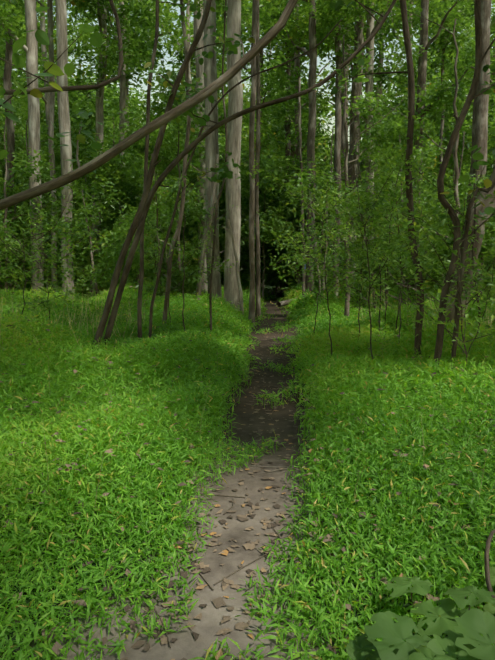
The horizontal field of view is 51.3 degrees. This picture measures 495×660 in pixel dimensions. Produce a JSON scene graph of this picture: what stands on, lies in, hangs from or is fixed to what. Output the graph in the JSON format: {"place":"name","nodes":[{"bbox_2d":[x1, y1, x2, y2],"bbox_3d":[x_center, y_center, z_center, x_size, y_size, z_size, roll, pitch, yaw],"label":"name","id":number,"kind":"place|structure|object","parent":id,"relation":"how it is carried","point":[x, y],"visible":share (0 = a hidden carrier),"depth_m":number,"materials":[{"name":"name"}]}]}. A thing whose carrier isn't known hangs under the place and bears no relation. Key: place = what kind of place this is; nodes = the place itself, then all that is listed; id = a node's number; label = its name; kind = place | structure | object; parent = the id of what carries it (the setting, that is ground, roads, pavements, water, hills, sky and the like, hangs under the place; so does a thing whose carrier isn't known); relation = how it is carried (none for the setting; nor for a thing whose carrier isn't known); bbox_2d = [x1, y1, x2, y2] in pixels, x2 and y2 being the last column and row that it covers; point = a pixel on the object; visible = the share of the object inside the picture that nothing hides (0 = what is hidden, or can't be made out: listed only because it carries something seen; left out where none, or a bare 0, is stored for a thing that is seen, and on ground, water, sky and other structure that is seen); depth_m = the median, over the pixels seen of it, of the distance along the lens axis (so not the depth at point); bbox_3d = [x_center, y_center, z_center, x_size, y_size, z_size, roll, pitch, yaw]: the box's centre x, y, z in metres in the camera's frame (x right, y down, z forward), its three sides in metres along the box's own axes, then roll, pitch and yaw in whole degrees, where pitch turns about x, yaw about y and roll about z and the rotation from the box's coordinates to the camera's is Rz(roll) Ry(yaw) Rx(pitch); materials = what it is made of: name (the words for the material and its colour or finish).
{"place":"outdoors","nodes":[
{"label":"outdoors","id":0,"kind":"place"},
{"bbox_2d":[0,283,494,659],"bbox_3d":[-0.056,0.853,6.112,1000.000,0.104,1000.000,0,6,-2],"label":"ground","id":1,"kind":"structure","parent":0,"point":[206,628],"depth_m":2.96,"materials":[{"name":"soil"}]},
{"bbox_2d":[0,0,21,294],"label":"tree","id":2,"kind":"object","parent":1,"relation":"on","point":[7,68],"visible":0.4,"depth_m":19.89,"materials":[{"name":"grey plant"}]},
{"bbox_2d":[0,0,46,144],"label":"tree","id":3,"kind":"object","parent":1,"relation":"on","point":[18,2],"visible":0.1,"depth_m":30.18,"materials":[{"name":"green plant"}]},
{"bbox_2d":[0,1,55,147],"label":"tree","id":4,"kind":"object","parent":1,"relation":"on","point":[1,84],"visible":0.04,"depth_m":49.78,"materials":[{"name":"green plant"}]},
{"bbox_2d":[0,5,78,134],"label":"tree","id":5,"kind":"object","parent":1,"relation":"on","point":[43,118],"visible":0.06,"depth_m":53.52,"materials":[{"name":"green plant"}]},
{"bbox_2d":[0,0,96,317],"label":"tree","id":6,"kind":"object","parent":1,"relation":"on","point":[62,80],"visible":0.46,"depth_m":16.59,"materials":[{"name":"grey plant"}]},
{"bbox_2d":[0,161,98,330],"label":"shrub","id":7,"kind":"object","parent":1,"relation":"on","point":[57,230],"visible":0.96,"depth_m":7.48,"materials":[{"name":"green plant"}]},
{"bbox_2d":[0,202,107,333],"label":"sapling","id":8,"kind":"object","parent":1,"relation":"on","point":[55,256],"visible":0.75,"depth_m":8.16,"materials":[{"name":"green plant"}]},
{"bbox_2d":[0,11,108,288],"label":"tree","id":9,"kind":"object","parent":1,"relation":"on","point":[43,94],"visible":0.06,"depth_m":37.38,"materials":[{"name":"green plant"}]},
{"bbox_2d":[0,0,115,309],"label":"tree","id":10,"kind":"object","parent":1,"relation":"on","point":[30,48],"visible":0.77,"depth_m":16.95,"materials":[{"name":"grey plant"}]},
{"bbox_2d":[0,0,128,122],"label":"branch","id":11,"kind":"object","parent":1,"relation":"on","point":[42,38],"visible":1,"depth_m":3.63,"materials":[{"name":"green plant"}]},
{"bbox_2d":[2,0,134,287],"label":"tree","id":12,"kind":"object","parent":1,"relation":"on","point":[43,22],"visible":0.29,"depth_m":23.80,"materials":[{"name":"green plant"}]},
{"bbox_2d":[40,78,140,151],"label":"tree","id":13,"kind":"object","parent":1,"relation":"on","point":[84,105],"visible":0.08,"depth_m":49.63,"materials":[{"name":"green plant"}]},
{"bbox_2d":[38,69,145,164],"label":"tree","id":14,"kind":"object","parent":1,"relation":"on","point":[135,95],"depth_m":55.12,"materials":[{"name":"green plant"}]},
{"bbox_2d":[36,0,153,296],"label":"tree","id":15,"kind":"object","parent":1,"relation":"on","point":[52,78],"visible":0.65,"depth_m":18.07,"materials":[{"name":"grey plant"}]},
{"bbox_2d":[45,0,166,291],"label":"tree","id":16,"kind":"object","parent":1,"relation":"on","point":[101,67],"visible":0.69,"depth_m":18.84,"materials":[{"name":"green plant"}]},
{"bbox_2d":[54,0,176,136],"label":"tree","id":17,"kind":"object","parent":1,"relation":"on","point":[128,77],"visible":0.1,"depth_m":40.95,"materials":[{"name":"green plant"}]},
{"bbox_2d":[81,0,193,281],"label":"tree","id":18,"kind":"object","parent":1,"relation":"on","point":[145,53],"visible":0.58,"depth_m":20.97,"materials":[{"name":"green plant"}]},
{"bbox_2d":[0,0,297,209],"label":"branch","id":19,"kind":"object","parent":1,"relation":"on","point":[269,36],"visible":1,"depth_m":4.76,"materials":[{"name":"brown plant"}]},
{"bbox_2d":[130,108,170,203],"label":"tree","id":20,"kind":"object","parent":1,"relation":"on","point":[153,148],"depth_m":62.20,"materials":[{"name":"green plant"}]},
{"bbox_2d":[96,206,237,328],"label":"sapling","id":21,"kind":"object","parent":1,"relation":"on","point":[186,244],"visible":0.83,"depth_m":10.48,"materials":[{"name":"green plant"}]},
{"bbox_2d":[83,0,254,376],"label":"tree","id":22,"kind":"object","parent":1,"relation":"on","point":[178,77],"visible":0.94,"depth_m":7.33,"materials":[{"name":"brown plant"}]},
{"bbox_2d":[137,0,215,337],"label":"tree","id":23,"kind":"object","parent":1,"relation":"on","point":[193,8],"visible":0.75,"depth_m":8.78,"materials":[{"name":"brown plant"}]},
{"bbox_2d":[153,0,206,332],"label":"tree","id":24,"kind":"object","parent":1,"relation":"on","point":[177,231],"visible":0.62,"depth_m":10.70,"materials":[{"name":"brown plant"}]},
{"bbox_2d":[182,213,190,331],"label":"tree trunk","id":25,"kind":"object","parent":1,"relation":"on","point":[183,325],"visible":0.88,"depth_m":9.90,"materials":[{"name":"brown plant"}]},
{"bbox_2d":[170,0,207,291],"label":"tree","id":26,"kind":"object","parent":1,"relation":"on","point":[199,67],"visible":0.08,"depth_m":24.86,"materials":[{"name":"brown plant"}]},
{"bbox_2d":[150,103,227,207],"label":"tree","id":27,"kind":"object","parent":1,"relation":"on","point":[176,153],"depth_m":62.50,"materials":[{"name":"green plant"}]},
{"bbox_2d":[125,0,259,168],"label":"tree","id":28,"kind":"object","parent":1,"relation":"on","point":[158,109],"visible":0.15,"depth_m":38.13,"materials":[{"name":"green plant"}]},
{"bbox_2d":[127,0,268,204],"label":"tree","id":29,"kind":"object","parent":1,"relation":"on","point":[220,104],"visible":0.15,"depth_m":31.98,"materials":[{"name":"green plant"}]},
{"bbox_2d":[172,151,237,311],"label":"leaning tree","id":30,"kind":"object","parent":1,"relation":"on","point":[202,257],"visible":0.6,"depth_m":15.64,"materials":[{"name":"brown plant"}]},
{"bbox_2d":[179,0,242,311],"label":"tree","id":31,"kind":"object","parent":1,"relation":"on","point":[233,185],"visible":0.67,"depth_m":15.34,"materials":[{"name":"grey plant"}]},
{"bbox_2d":[203,0,221,316],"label":"tree","id":32,"kind":"object","parent":1,"relation":"on","point":[211,139],"visible":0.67,"depth_m":15.78,"materials":[{"name":"grey plant"}]},
{"bbox_2d":[208,0,227,333],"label":"tree","id":33,"kind":"object","parent":1,"relation":"on","point":[225,8],"visible":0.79,"depth_m":10.21,"materials":[{"name":"brown plant"}]},
{"bbox_2d":[180,3,261,159],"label":"tree","id":34,"kind":"object","parent":1,"relation":"on","point":[242,39],"depth_m":45.91,"materials":[{"name":"green plant"}]},
{"bbox_2d":[121,323,322,659],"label":"leaf litter","id":35,"kind":"object","parent":1,"relation":"on","point":[218,602],"visible":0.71,"depth_m":2.97,"materials":[{"name":"brown plant"}]},
{"bbox_2d":[226,219,243,321],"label":"leaning tree","id":36,"kind":"object","parent":1,"relation":"on","point":[237,270],"visible":0.94,"depth_m":15.33,"materials":[{"name":"brown plant"}]},
{"bbox_2d":[148,19,341,337],"bbox_3d":[-0.142,-2.293,8.950,3.464,6.027,1.012,1,6,6],"label":"tree","id":37,"kind":"object","parent":1,"relation":"on","point":[227,173],"visible":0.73,"depth_m":8.93,"materials":[{"name":"brown plant"}]},
{"bbox_2d":[0,278,494,659],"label":"grass","id":38,"kind":"structure","parent":1,"relation":"on","point":[35,353],"depth_m":3.79,"materials":[{"name":"green plant"}]},
{"bbox_2d":[0,35,494,316],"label":"understory tree","id":39,"kind":"object","parent":1,"relation":"on","point":[108,252],"visible":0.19,"depth_m":16.86,"materials":[{"name":"green plant"}]},
{"bbox_2d":[0,0,494,310],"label":"understory tree","id":40,"kind":"object","parent":1,"relation":"on","point":[270,272],"visible":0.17,"depth_m":22.98,"materials":[{"name":"green plant"}]},
{"bbox_2d":[0,86,494,309],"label":"understory tree","id":41,"kind":"object","parent":1,"relation":"on","point":[176,280],"visible":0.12,"depth_m":21.40,"materials":[{"name":"green plant"}]},
{"bbox_2d":[0,117,494,301],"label":"understory tree","id":42,"kind":"object","parent":1,"relation":"on","point":[103,171],"visible":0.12,"depth_m":22.86,"materials":[{"name":"green plant"}]},
{"bbox_2d":[0,78,494,312],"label":"understory tree","id":43,"kind":"object","parent":1,"relation":"on","point":[112,222],"visible":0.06,"depth_m":20.50,"materials":[{"name":"green plant"}]},
{"bbox_2d":[102,0,396,350],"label":"tree","id":44,"kind":"object","parent":1,"relation":"on","point":[338,4],"visible":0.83,"depth_m":7.57,"materials":[{"name":"brown plant"}]},
{"bbox_2d":[216,0,284,286],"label":"tree","id":45,"kind":"object","parent":1,"relation":"on","point":[267,140],"visible":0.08,"depth_m":51.21,"materials":[{"name":"green plant"}]},
{"bbox_2d":[248,0,257,326],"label":"tree","id":46,"kind":"object","parent":1,"relation":"on","point":[252,183],"visible":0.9,"depth_m":14.57,"materials":[{"name":"brown plant"}]},
{"bbox_2d":[197,0,308,320],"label":"tree","id":47,"kind":"object","parent":1,"relation":"on","point":[258,296],"visible":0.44,"depth_m":16.59,"materials":[{"name":"brown plant"}]},
{"bbox_2d":[193,15,318,178],"bbox_3d":[0.228,-12.337,39.607,9.366,19.407,9.698,6,8,41],"label":"tree","id":48,"kind":"object","parent":1,"relation":"on","point":[281,153],"visible":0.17,"depth_m":36.71,"materials":[{"name":"green plant"}]},
{"bbox_2d":[220,69,302,283],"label":"tree","id":49,"kind":"object","parent":1,"relation":"on","point":[249,103],"depth_m":58.88,"materials":[{"name":"green plant"}]},
{"bbox_2d":[195,1,362,286],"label":"tree","id":50,"kind":"object","parent":1,"relation":"on","point":[296,133],"visible":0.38,"depth_m":28.85,"materials":[{"name":"green plant"}]},
{"bbox_2d":[75,75,488,181],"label":"treeline tree","id":51,"kind":"object","parent":1,"relation":"on","point":[94,76],"depth_m":86.44,"materials":[{"name":"green plant"}]},
{"bbox_2d":[247,0,323,288],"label":"tree","id":52,"kind":"object","parent":1,"relation":"on","point":[287,123],"visible":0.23,"depth_m":36.24,"materials":[{"name":"green plant"}]},
{"bbox_2d":[243,0,334,185],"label":"tree","id":53,"kind":"object","parent":1,"relation":"on","point":[276,129],"visible":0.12,"depth_m":44.77,"materials":[{"name":"green plant"}]},
{"bbox_2d":[276,78,316,301],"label":"tree","id":54,"kind":"object","parent":1,"relation":"on","point":[301,168],"visible":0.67,"depth_m":20.45,"materials":[{"name":"brown plant"}]},
{"bbox_2d":[267,80,334,183],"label":"tree","id":55,"kind":"object","parent":1,"relation":"on","point":[325,149],"visible":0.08,"depth_m":52.00,"materials":[{"name":"green plant"}]},
{"bbox_2d":[274,92,334,175],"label":"tree","id":56,"kind":"object","parent":1,"relation":"on","point":[327,157],"visible":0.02,"depth_m":56.49,"materials":[{"name":"green plant"}]},
{"bbox_2d":[241,0,376,295],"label":"tree","id":57,"kind":"object","parent":1,"relation":"on","point":[312,42],"visible":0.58,"depth_m":23.31,"materials":[{"name":"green plant"}]},
{"bbox_2d":[256,174,392,332],"bbox_3d":[1.728,-1.336,11.226,2.766,3.619,2.056,-4,7,-31],"label":"tree","id":58,"kind":"object","parent":1,"relation":"on","point":[322,235],"visible":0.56,"depth_m":10.90,"materials":[{"name":"green plant"}]},
{"bbox_2d":[265,179,386,349],"bbox_3d":[1.317,-0.932,8.810,1.718,3.344,2.058,-5,8,-39],"label":"tree","id":59,"kind":"object","parent":1,"relation":"on","point":[320,262],"visible":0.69,"depth_m":8.86,"materials":[{"name":"green plant"}]},
{"bbox_2d":[284,0,369,298],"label":"tree","id":60,"kind":"object","parent":1,"relation":"on","point":[338,40],"visible":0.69,"depth_m":23.79,"materials":[{"name":"green plant"}]},
{"bbox_2d":[246,158,410,355],"bbox_3d":[1.333,-0.883,8.335,2.483,3.353,2.784,2,7,17],"label":"tree","id":61,"kind":"object","parent":1,"relation":"on","point":[325,219],"visible":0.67,"depth_m":7.88,"materials":[{"name":"green plant"}]},
{"bbox_2d":[242,0,422,297],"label":"tree","id":62,"kind":"object","parent":1,"relation":"on","point":[359,41],"visible":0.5,"depth_m":24.53,"materials":[{"name":"green plant"}]},
{"bbox_2d":[303,88,364,186],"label":"tree","id":63,"kind":"object","parent":1,"relation":"on","point":[323,114],"visible":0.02,"depth_m":68.71,"materials":[{"name":"green plant"}]},
{"bbox_2d":[237,109,452,357],"bbox_3d":[1.342,-0.910,6.973,2.653,3.706,2.171,-2,7,-16],"label":"tree","id":64,"kind":"object","parent":1,"relation":"on","point":[361,197],"visible":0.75,"depth_m":6.95,"materials":[{"name":"green plant"}]},
{"bbox_2d":[328,102,374,177],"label":"tree","id":65,"kind":"object","parent":1,"relation":"on","point":[360,142],"visible":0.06,"depth_m":69.32,"materials":[{"name":"green plant"}]},
{"bbox_2d":[306,0,397,296],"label":"tree","id":66,"kind":"object","parent":1,"relation":"on","point":[370,44],"visible":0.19,"depth_m":24.77,"materials":[{"name":"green plant"}]},
{"bbox_2d":[332,132,385,339],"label":"tree","id":67,"kind":"object","parent":1,"relation":"on","point":[374,235],"visible":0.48,"depth_m":9.49,"materials":[{"name":"brown plant"}]},
{"bbox_2d":[333,80,395,196],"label":"tree","id":68,"kind":"object","parent":1,"relation":"on","point":[374,100],"depth_m":72.27,"materials":[{"name":"green plant"}]},
{"bbox_2d":[328,8,402,177],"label":"tree","id":69,"kind":"object","parent":1,"relation":"on","point":[343,146],"visible":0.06,"depth_m":35.00,"materials":[{"name":"brown plant"}]},
{"bbox_2d":[313,0,423,361],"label":"tree","id":70,"kind":"object","parent":1,"relation":"on","point":[410,127],"visible":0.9,"depth_m":6.88,"materials":[{"name":"brown plant"}]},
{"bbox_2d":[265,251,494,324],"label":"fallen logs","id":71,"kind":"object","parent":1,"relation":"on","point":[283,303],"visible":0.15,"depth_m":15.78,"materials":[{"name":"brown wood"}]},
{"bbox_2d":[365,136,405,337],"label":"tree","id":72,"kind":"object","parent":1,"relation":"on","point":[389,240],"visible":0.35,"depth_m":9.68,"materials":[{"name":"brown plant"}]},
{"bbox_2d":[360,108,415,283],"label":"tree","id":73,"kind":"object","parent":1,"relation":"on","point":[382,164],"visible":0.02,"depth_m":68.33,"materials":[{"name":"green plant"}]},
{"bbox_2d":[319,158,461,357],"bbox_3d":[2.128,-0.950,8.068,2.156,3.544,2.046,2,7,18],"label":"tree","id":74,"kind":"object","parent":1,"relation":"on","point":[379,223],"visible":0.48,"depth_m":8.16,"materials":[{"name":"green plant"}]},
{"bbox_2d":[348,0,440,206],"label":"tree","id":75,"kind":"object","parent":1,"relation":"on","point":[379,55],"visible":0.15,"depth_m":38.36,"materials":[{"name":"green plant"}]},
{"bbox_2d":[362,0,427,289],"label":"tree","id":76,"kind":"object","parent":1,"relation":"on","point":[395,20],"visible":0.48,"depth_m":26.15,"materials":[{"name":"green plant"}]},
{"bbox_2d":[358,60,439,203],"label":"tree","id":77,"kind":"object","parent":1,"relation":"on","point":[397,101],"visible":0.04,"depth_m":62.09,"materials":[{"name":"green plant"}]},
{"bbox_2d":[335,175,476,325],"bbox_3d":[3.538,-1.335,10.572,3.228,3.759,2.043,4,7,31],"label":"tree","id":78,"kind":"object","parent":1,"relation":"on","point":[432,289],"visible":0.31,"depth_m":10.41,"materials":[{"name":"green plant"}]},
{"bbox_2d":[343,142,494,353],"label":"tree","id":79,"kind":"object","parent":1,"relation":"on","point":[429,198],"visible":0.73,"depth_m":6.55,"materials":[{"name":"green plant"}]},
{"bbox_2d":[344,530,494,659],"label":"leafy plant","id":80,"kind":"object","parent":1,"relation":"on","point":[466,629],"visible":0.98,"depth_m":1.83,"materials":[{"name":"green plant"}]},
{"bbox_2d":[352,0,494,287],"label":"tree","id":81,"kind":"object","parent":1,"relation":"on","point":[422,97],"visible":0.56,"depth_m":28.55,"materials":[{"name":"green plant"}]},
{"bbox_2d":[371,191,494,392],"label":"tree","id":82,"kind":"object","parent":1,"relation":"on","point":[488,292],"visible":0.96,"depth_m":5.63,"materials":[{"name":"green plant"}]},
{"bbox_2d":[382,106,488,194],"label":"tree","id":83,"kind":"object","parent":1,"relation":"on","point":[463,159],"visible":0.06,"depth_m":56.13,"materials":[{"name":"green plant"}]},
{"bbox_2d":[380,0,494,175],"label":"tree","id":84,"kind":"object","parent":1,"relation":"on","point":[458,12],"visible":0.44,"depth_m":35.41,"materials":[{"name":"green plant"}]},
{"bbox_2d":[386,0,492,189],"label":"tree","id":85,"kind":"object","parent":1,"relation":"on","point":[438,69],"visible":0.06,"depth_m":52.03,"materials":[{"name":"green plant"}]},
{"bbox_2d":[396,258,486,328],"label":"tree","id":86,"kind":"object","parent":1,"relation":"on","point":[400,292],"visible":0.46,"depth_m":9.24,"materials":[{"name":"brown plant"}]},
{"bbox_2d":[398,25,494,188],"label":"tree","id":87,"kind":"object","parent":1,"relation":"on","point":[431,132],"visible":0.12,"depth_m":47.15,"materials":[{"name":"green plant"}]},
{"bbox_2d":[426,2,494,190],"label":"tree","id":88,"kind":"object","parent":1,"relation":"on","point":[460,142],"visible":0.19,"depth_m":38.42,"materials":[{"name":"green plant"}]},
{"bbox_2d":[433,0,494,395],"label":"tree","id":89,"kind":"object","parent":1,"relation":"on","point":[444,164],"visible":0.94,"depth_m":5.85,"materials":[{"name":"brown plant"}]},
{"bbox_2d":[438,144,494,367],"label":"tree","id":90,"kind":"object","parent":1,"relation":"on","point":[489,184],"visible":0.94,"depth_m":5.91,"materials":[{"name":"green plant"}]},
{"bbox_2d":[444,44,494,191],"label":"tree","id":91,"kind":"object","parent":1,"relation":"on","point":[446,176],"visible":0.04,"depth_m":45.48,"materials":[{"name":"green plant"}]},
{"bbox_2d":[445,64,494,331],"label":"tree trunk","id":92,"kind":"object","parent":1,"relation":"on","point":[477,245],"visible":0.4,"depth_m":8.36,"materials":[{"name":"brown plant"}]},
{"bbox_2d":[457,30,494,76],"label":"tree","id":93,"kind":"object","parent":1,"relation":"on","point":[472,54],"visible":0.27,"depth_m":30.01,"materials":[{"name":"green plant"}]},
{"bbox_2d":[466,0,490,292],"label":"tree","id":94,"kind":"object","parent":1,"relation":"on","point":[480,122],"visible":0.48,"depth_m":18.85,"materials":[{"name":"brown plant"}]},
{"bbox_2d":[464,183,493,344],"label":"tree","id":95,"kind":"object","parent":1,"relation":"on","point":[480,261],"visible":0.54,"depth_m":6.99,"materials":[{"name":"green plant"}]},
{"bbox_2d":[470,0,494,178],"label":"tree","id":96,"kind":"object","parent":1,"relation":"on","point":[491,82],"visible":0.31,"depth_m":24.44,"materials":[{"name":"green plant"}]},
{"bbox_2d":[4,0,494,171],"label":"sky","id":97,"kind":"structure","parent":0,"point":[167,59],"materials":[{"name":"white"}]}
]}

